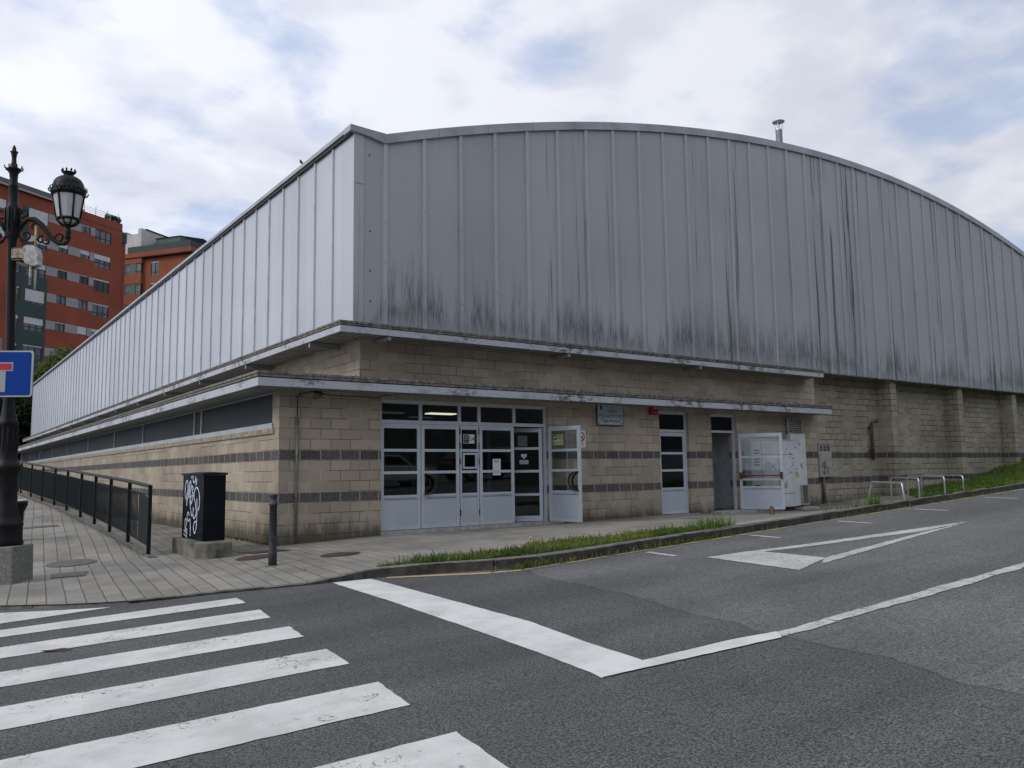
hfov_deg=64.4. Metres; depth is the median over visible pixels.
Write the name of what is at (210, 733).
zebra crossing
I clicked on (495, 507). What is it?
door
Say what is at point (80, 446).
window pane
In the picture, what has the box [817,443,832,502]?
meter box
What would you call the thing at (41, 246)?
window
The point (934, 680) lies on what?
road
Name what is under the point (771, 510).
stone stub
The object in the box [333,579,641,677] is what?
stop line
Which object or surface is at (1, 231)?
window
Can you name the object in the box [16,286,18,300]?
window
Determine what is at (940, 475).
bicycle rack
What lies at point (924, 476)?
bicycle rack
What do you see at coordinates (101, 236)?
window
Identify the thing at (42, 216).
window
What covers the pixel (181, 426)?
window pane
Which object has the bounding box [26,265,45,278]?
window
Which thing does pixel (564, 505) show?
door
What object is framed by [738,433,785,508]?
door
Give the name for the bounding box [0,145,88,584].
street lamp
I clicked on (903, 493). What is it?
bicycle rack
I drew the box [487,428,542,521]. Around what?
inner door
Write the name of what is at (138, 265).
window
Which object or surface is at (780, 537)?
parking ticks
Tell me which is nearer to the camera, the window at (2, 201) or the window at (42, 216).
the window at (2, 201)
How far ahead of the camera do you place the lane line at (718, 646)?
5.62 m
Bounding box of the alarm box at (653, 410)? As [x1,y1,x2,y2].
[648,407,657,414]
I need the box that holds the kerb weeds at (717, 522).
[682,493,881,530]
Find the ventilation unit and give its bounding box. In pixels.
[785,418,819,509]
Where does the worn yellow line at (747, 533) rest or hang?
on the road
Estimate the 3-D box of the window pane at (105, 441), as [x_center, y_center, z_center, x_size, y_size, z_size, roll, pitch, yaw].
[-14.841,2.125,29.356,0.020,0.563,5.088,4,-8,-36]
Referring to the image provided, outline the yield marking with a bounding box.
[710,522,965,569]
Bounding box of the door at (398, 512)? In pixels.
[381,423,420,530]
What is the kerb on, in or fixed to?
on the road
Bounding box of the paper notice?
[493,459,500,474]
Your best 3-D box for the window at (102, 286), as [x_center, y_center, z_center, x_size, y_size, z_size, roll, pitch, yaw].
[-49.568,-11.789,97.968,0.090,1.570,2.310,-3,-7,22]
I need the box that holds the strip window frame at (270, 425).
[22,392,272,463]
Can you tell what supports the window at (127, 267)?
in the apartment building at (152, 258)
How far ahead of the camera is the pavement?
13.03 m
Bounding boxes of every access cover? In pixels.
[49,571,87,578]
[241,549,290,553]
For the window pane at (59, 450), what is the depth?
37.64 m
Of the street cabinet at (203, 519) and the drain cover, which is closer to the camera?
the street cabinet at (203, 519)
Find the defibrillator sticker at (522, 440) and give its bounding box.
[517,436,527,463]
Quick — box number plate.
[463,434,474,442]
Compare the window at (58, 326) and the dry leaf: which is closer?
the dry leaf
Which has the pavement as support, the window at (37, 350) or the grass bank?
the grass bank
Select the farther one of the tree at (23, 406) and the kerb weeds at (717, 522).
the tree at (23, 406)
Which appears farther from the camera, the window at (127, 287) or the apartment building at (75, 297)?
the window at (127, 287)
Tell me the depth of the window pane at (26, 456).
48.90 m
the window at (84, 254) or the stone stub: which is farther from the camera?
the window at (84, 254)
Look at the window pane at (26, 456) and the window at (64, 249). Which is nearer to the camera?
the window pane at (26, 456)
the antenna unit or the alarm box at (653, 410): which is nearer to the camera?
the antenna unit
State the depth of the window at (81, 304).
95.38 m
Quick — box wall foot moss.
[225,535,268,545]
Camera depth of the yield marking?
10.19 m
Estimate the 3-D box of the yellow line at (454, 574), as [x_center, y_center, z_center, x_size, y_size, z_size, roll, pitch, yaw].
[-0.721,2.369,10.111,1.715,0.073,0.192,-1,-6,1]
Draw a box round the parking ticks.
[646,497,1016,555]
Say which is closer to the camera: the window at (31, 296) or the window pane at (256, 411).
the window pane at (256, 411)
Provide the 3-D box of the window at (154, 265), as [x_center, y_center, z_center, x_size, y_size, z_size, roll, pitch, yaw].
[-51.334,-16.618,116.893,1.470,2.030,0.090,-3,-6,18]
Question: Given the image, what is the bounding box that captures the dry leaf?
[41,648,72,651]
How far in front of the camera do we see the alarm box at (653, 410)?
20.34 m
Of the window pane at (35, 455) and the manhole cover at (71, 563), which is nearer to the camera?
the manhole cover at (71, 563)
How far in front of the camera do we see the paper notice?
17.60 m
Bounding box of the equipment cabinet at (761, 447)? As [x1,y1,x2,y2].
[743,439,796,511]
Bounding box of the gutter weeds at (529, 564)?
[491,488,1011,572]
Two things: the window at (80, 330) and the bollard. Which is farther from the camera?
the window at (80, 330)
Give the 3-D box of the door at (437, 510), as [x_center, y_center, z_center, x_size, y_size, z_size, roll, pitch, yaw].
[-1.480,1.891,16.747,0.915,2.100,0.182,4,-8,-36]
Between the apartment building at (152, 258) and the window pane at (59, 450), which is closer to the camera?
the window pane at (59, 450)
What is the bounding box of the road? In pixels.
[0,488,1023,767]
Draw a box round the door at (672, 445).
[659,432,686,513]
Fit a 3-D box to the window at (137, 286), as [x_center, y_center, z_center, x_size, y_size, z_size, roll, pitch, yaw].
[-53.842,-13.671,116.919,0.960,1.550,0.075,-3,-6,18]
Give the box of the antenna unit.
[6,226,42,288]
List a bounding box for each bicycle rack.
[867,481,905,503]
[890,477,920,501]
[906,475,945,499]
[921,474,964,496]
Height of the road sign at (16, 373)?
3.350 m
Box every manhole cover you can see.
[45,559,97,567]
[235,554,267,560]
[320,552,359,556]
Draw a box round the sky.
[0,0,1023,251]
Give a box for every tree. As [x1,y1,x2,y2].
[0,396,32,491]
[19,346,74,436]
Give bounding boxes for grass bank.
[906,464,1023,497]
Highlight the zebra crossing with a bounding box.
[0,598,508,767]
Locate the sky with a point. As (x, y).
(174, 117)
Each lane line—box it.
[603,631,781,676]
[776,562,1023,635]
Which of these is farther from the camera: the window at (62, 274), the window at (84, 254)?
the window at (84, 254)
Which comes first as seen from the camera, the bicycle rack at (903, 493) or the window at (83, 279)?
the bicycle rack at (903, 493)
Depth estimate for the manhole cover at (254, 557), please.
12.68 m
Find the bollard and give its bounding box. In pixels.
[265,494,277,566]
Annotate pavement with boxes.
[0,476,1016,604]
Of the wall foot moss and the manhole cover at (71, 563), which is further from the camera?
the wall foot moss
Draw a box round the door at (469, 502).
[460,425,479,525]
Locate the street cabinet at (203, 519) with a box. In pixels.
[172,472,231,559]
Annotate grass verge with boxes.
[376,521,736,566]
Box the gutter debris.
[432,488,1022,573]
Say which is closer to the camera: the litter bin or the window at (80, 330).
the litter bin
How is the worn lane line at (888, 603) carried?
on the road
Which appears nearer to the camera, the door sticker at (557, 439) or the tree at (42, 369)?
the door sticker at (557, 439)
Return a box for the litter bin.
[18,499,28,520]
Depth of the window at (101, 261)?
98.31 m
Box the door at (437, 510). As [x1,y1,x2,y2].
[421,424,459,528]
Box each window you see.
[0,198,5,208]
[0,226,4,237]
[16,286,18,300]
[22,344,41,359]
[23,316,42,332]
[25,288,43,305]
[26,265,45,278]
[27,235,46,251]
[29,207,47,225]
[55,322,63,331]
[56,295,65,305]
[57,269,66,279]
[59,245,67,253]
[77,326,85,335]
[78,300,86,309]
[79,275,87,284]
[80,250,88,259]
[81,224,89,234]
[92,303,107,318]
[93,278,108,293]
[94,254,109,269]
[95,229,110,244]
[124,285,129,295]
[125,264,130,274]
[135,283,140,293]
[136,263,141,273]
[151,261,158,275]
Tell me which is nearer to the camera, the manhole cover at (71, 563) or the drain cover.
the manhole cover at (71, 563)
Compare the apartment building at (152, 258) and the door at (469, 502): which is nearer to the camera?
the door at (469, 502)
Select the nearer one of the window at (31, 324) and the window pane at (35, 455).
the window pane at (35, 455)
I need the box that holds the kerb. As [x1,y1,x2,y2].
[0,482,1023,609]
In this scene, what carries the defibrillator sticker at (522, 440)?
attached to the sports hall
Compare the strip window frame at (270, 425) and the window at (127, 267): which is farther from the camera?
the window at (127, 267)
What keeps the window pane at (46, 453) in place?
in the sports hall
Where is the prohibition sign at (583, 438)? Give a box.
[576,430,585,447]
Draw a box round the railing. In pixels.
[18,461,152,553]
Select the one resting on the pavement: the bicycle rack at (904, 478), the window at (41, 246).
the bicycle rack at (904, 478)
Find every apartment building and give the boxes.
[0,176,126,371]
[123,228,206,309]
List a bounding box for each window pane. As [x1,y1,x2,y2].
[23,452,29,461]
[30,450,39,460]
[40,447,51,459]
[52,443,66,457]
[68,438,87,454]
[89,432,113,451]
[115,425,142,447]
[144,413,193,442]
[195,411,200,434]
[202,394,272,433]
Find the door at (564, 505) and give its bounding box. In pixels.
[548,425,582,521]
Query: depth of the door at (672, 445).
20.83 m
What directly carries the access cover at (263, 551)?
on the pavement
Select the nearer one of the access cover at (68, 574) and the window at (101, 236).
the access cover at (68, 574)
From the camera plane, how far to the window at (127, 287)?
117.56 m
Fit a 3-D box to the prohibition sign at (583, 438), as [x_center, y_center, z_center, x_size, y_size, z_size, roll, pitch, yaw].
[1.608,1.280,18.934,0.290,0.410,0.013,4,-8,-36]
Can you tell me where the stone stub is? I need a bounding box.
[769,506,773,514]
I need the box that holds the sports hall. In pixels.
[18,119,1023,573]
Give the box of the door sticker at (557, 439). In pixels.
[553,434,562,444]
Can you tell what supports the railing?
on the pavement
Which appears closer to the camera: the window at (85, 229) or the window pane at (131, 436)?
the window pane at (131, 436)
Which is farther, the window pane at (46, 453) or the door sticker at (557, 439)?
the window pane at (46, 453)
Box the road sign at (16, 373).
[0,338,33,396]
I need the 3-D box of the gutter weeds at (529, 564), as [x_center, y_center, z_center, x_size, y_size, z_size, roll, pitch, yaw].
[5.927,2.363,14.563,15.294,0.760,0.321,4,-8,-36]
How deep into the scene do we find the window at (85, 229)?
96.33 m
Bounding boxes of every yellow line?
[387,570,521,577]
[522,489,1020,569]
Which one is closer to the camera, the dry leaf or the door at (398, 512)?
the dry leaf
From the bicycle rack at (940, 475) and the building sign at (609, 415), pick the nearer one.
the building sign at (609, 415)
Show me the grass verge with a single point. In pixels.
(527, 551)
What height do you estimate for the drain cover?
0.078 m
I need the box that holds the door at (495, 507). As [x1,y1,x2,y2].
[479,426,514,524]
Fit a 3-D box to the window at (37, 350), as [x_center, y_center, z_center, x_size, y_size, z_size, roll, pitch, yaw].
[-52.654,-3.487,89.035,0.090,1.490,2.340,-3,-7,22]
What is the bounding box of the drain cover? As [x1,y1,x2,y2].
[23,525,59,528]
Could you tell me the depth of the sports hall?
20.67 m
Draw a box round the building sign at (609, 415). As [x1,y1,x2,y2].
[596,404,623,425]
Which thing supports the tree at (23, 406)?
on the ground
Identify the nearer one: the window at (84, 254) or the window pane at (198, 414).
the window pane at (198, 414)
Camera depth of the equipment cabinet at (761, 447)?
22.71 m
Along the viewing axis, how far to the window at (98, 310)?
97.66 m
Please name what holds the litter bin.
on the pavement
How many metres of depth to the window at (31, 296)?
89.66 m
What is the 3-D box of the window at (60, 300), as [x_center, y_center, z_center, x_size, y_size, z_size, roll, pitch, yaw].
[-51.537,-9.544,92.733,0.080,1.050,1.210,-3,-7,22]

